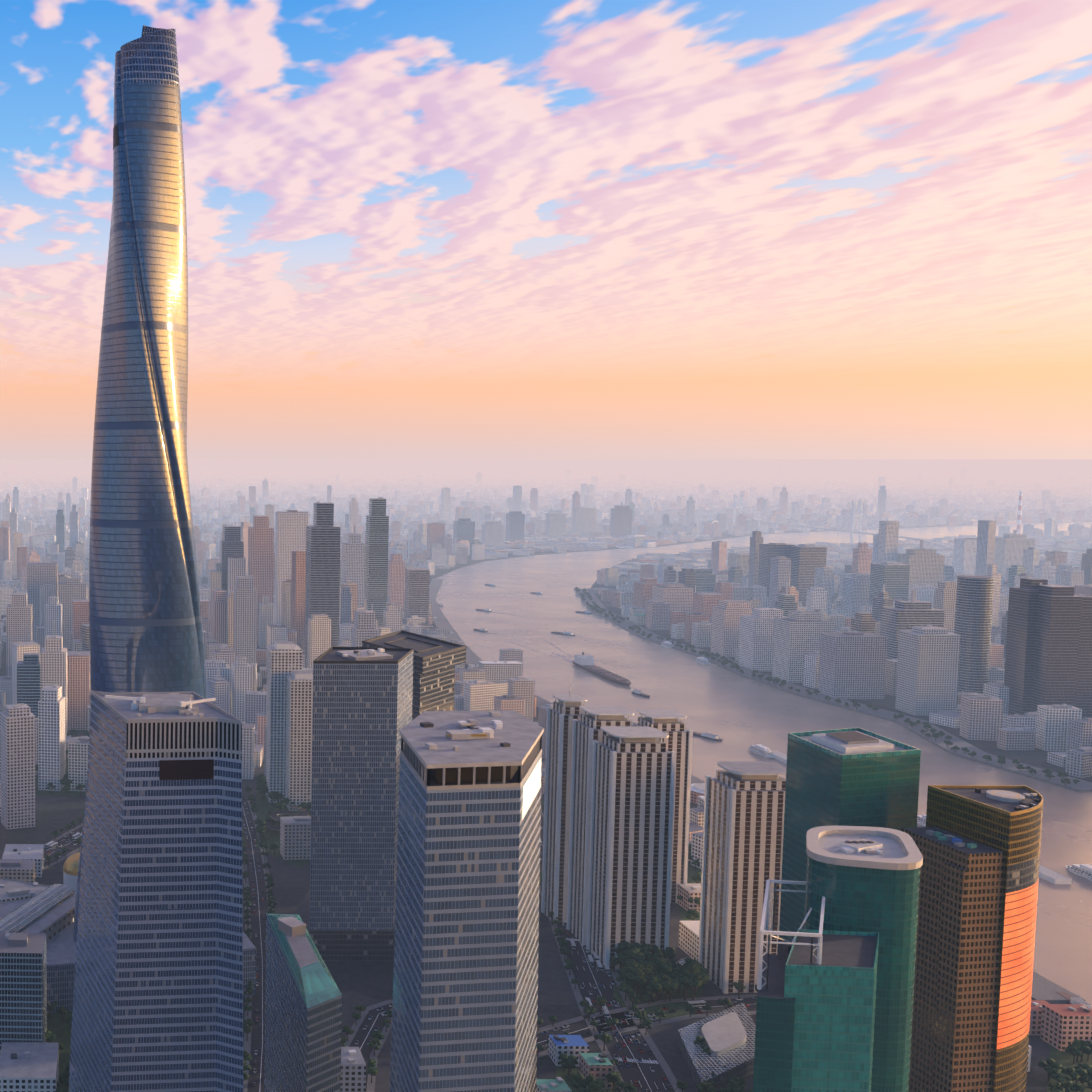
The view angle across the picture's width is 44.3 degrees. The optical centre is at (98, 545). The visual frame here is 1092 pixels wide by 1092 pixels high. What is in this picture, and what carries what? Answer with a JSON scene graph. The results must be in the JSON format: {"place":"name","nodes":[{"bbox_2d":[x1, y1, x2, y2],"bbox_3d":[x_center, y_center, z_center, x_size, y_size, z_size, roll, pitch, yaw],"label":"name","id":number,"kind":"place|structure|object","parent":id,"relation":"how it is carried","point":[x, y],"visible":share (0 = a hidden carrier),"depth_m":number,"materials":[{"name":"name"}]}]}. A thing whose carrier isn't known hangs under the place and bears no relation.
{"place":"outdoors","nodes":[
{"label":"outdoors","id":0,"kind":"place"},
{"bbox_2d":[69,691,242,1091],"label":"office tower","id":1,"kind":"structure","parent":0,"point":[158,995],"depth_m":509.83,"materials":[{"name":"glass"}]},
{"bbox_2d":[266,641,312,810],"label":"residential towers","id":2,"kind":"structure","parent":0,"point":[289,728],"depth_m":1240.09,"materials":[{"name":"paint"}]},
{"bbox_2d":[43,796,756,1091],"bbox_3d":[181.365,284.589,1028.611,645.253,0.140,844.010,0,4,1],"label":"roads","id":3,"kind":"structure","parent":0,"point":[586,975],"depth_m":777.86,"materials":[{"name":"grey asphalt"}]},
{"bbox_2d":[362,630,465,719],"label":"skyscraper","id":4,"kind":"structure","parent":0,"point":[435,661],"depth_m":1005.34,"materials":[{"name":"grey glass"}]},
{"bbox_2d":[390,710,543,1091],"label":"office tower","id":5,"kind":"structure","parent":0,"point":[465,998],"depth_m":405.45,"materials":[{"name":"grey metal"}]},
{"bbox_2d":[0,459,1091,1091],"bbox_3d":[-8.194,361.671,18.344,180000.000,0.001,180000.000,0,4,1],"label":"ground","id":6,"kind":"structure","parent":0,"point":[366,983],"depth_m":1263.10,"materials":[{"name":"grey"}]},
{"bbox_2d":[0,877,75,940],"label":"building roof","id":7,"kind":"structure","parent":6,"relation":"on","point":[49,910],"depth_m":841.05,"materials":[{"name":"metal"}]},
{"bbox_2d":[63,852,79,890],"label":"dome","id":8,"kind":"structure","parent":6,"relation":"on","point":[70,869],"depth_m":1001.81,"materials":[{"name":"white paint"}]},
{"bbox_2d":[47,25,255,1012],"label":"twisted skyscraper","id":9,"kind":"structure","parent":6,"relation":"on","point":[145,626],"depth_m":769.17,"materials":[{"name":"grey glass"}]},
{"bbox_2d":[264,913,341,1091],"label":"slanted-roof building","id":10,"kind":"structure","parent":6,"relation":"on","point":[303,1008],"depth_m":578.21,"materials":[{"name":"glass"}]},
{"bbox_2d":[295,646,413,960],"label":"dark slab tower","id":11,"kind":"structure","parent":6,"relation":"on","point":[361,718],"depth_m":854.78,"materials":[{"name":"grey concrete"}]},
{"bbox_2d":[44,802,756,1091],"bbox_3d":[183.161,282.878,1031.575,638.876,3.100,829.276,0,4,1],"label":"cars","id":12,"kind":"object","parent":6,"relation":"on","point":[76,836],"visible":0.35,"depth_m":789.83,"materials":[{"name":"white paint"}]},
{"bbox_2d":[0,503,1091,1051],"bbox_3d":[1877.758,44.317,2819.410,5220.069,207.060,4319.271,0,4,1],"label":"city buildings","id":13,"kind":"structure","parent":6,"relation":"on","point":[30,741],"depth_m":2011.67,"materials":[{"name":"grey concrete"}]},
{"bbox_2d":[0,463,1091,541],"bbox_3d":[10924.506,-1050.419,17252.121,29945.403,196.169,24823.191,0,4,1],"label":"city","id":14,"kind":"object","parent":6,"relation":"on","point":[912,497],"visible":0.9,"depth_m":8775.03,"materials":[{"name":"grey glass"}]},
{"bbox_2d":[0,648,1091,1091],"bbox_3d":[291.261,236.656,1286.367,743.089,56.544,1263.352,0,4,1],"label":"low-rise buildings","id":15,"kind":"structure","parent":6,"relation":"on","point":[728,1034],"depth_m":719.01,"materials":[{"name":"grey concrete"}]},
{"bbox_2d":[6,497,1091,736],"bbox_3d":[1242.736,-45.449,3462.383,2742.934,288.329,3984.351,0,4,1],"label":"city buildings","id":16,"kind":"structure","parent":6,"relation":"on","point":[1048,651],"depth_m":1887.94,"materials":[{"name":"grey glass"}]},
{"bbox_2d":[31,729,1091,1091],"bbox_3d":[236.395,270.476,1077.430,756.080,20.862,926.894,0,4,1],"label":"park trees","id":17,"kind":"object","parent":6,"relation":"on","point":[645,975],"visible":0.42,"depth_m":793.02,"materials":[{"name":"green plant"}]},
{"bbox_2d":[541,680,692,969],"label":"apartment towers","id":18,"kind":"structure","parent":6,"relation":"on","point":[617,793],"depth_m":864.42,"materials":[{"name":"concrete"}]},
{"bbox_2d":[698,761,785,993],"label":"high-rise tower","id":19,"kind":"structure","parent":6,"relation":"on","point":[743,828],"depth_m":806.03,"materials":[{"name":"concrete"}]},
{"bbox_2d":[429,579,1091,1003],"bbox_3d":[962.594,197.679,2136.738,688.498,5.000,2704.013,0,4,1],"label":"embankments","id":20,"kind":"object","parent":6,"relation":"on","point":[1045,989],"visible":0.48,"depth_m":1624.68,"materials":[{"name":"white paint"}]},
{"bbox_2d":[753,879,878,1091],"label":"teal glass block","id":21,"kind":"structure","parent":6,"relation":"on","point":[815,1011],"depth_m":486.16,"materials":[{"name":"teal glass"}]},
{"bbox_2d":[575,587,1079,785],"bbox_3d":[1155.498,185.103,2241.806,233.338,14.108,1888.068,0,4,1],"label":"riverside trees","id":22,"kind":"object","parent":6,"relation":"on","point":[1047,771],"visible":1,"depth_m":1717.51,"materials":[{"name":"green plant"}]},
{"bbox_2d":[695,491,1021,548],"bbox_3d":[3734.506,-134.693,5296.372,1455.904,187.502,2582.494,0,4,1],"label":"cable stayed bridge","id":23,"kind":"structure","parent":6,"relation":"on","point":[860,516],"depth_m":4946.92,"materials":[{"name":"white paint"}]},
{"bbox_2d":[804,826,922,1091],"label":"teal glass tower","id":24,"kind":"structure","parent":6,"relation":"on","point":[862,879],"depth_m":525.29,"materials":[{"name":"teal glass"}]},
{"bbox_2d":[901,785,1043,1091],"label":"gold glass tower","id":25,"kind":"structure","parent":6,"relation":"on","point":[979,847],"depth_m":600.91,"materials":[{"name":"brown"}]},
{"bbox_2d":[0,0,1091,458],"label":"sky","id":26,"kind":"structure","parent":0,"point":[417,229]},
{"bbox_2d":[435,522,1091,1008],"bbox_3d":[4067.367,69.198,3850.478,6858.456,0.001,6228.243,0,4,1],"label":"river","id":27,"kind":"structure","parent":0,"point":[737,714],"depth_m":1844.73,"materials":[{"name":"liquid"}]},
{"bbox_2d":[433,584,1091,1009],"bbox_3d":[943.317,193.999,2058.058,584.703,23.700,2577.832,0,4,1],"label":"boats","id":28,"kind":"object","parent":27,"relation":"on","point":[763,750],"visible":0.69,"depth_m":1909.97,"materials":[{"name":"metal"}]},
{"bbox_2d":[779,727,920,938],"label":"teal glass tower","id":29,"kind":"structure","parent":0,"point":[858,776],"depth_m":655.29,"materials":[{"name":"glass"}]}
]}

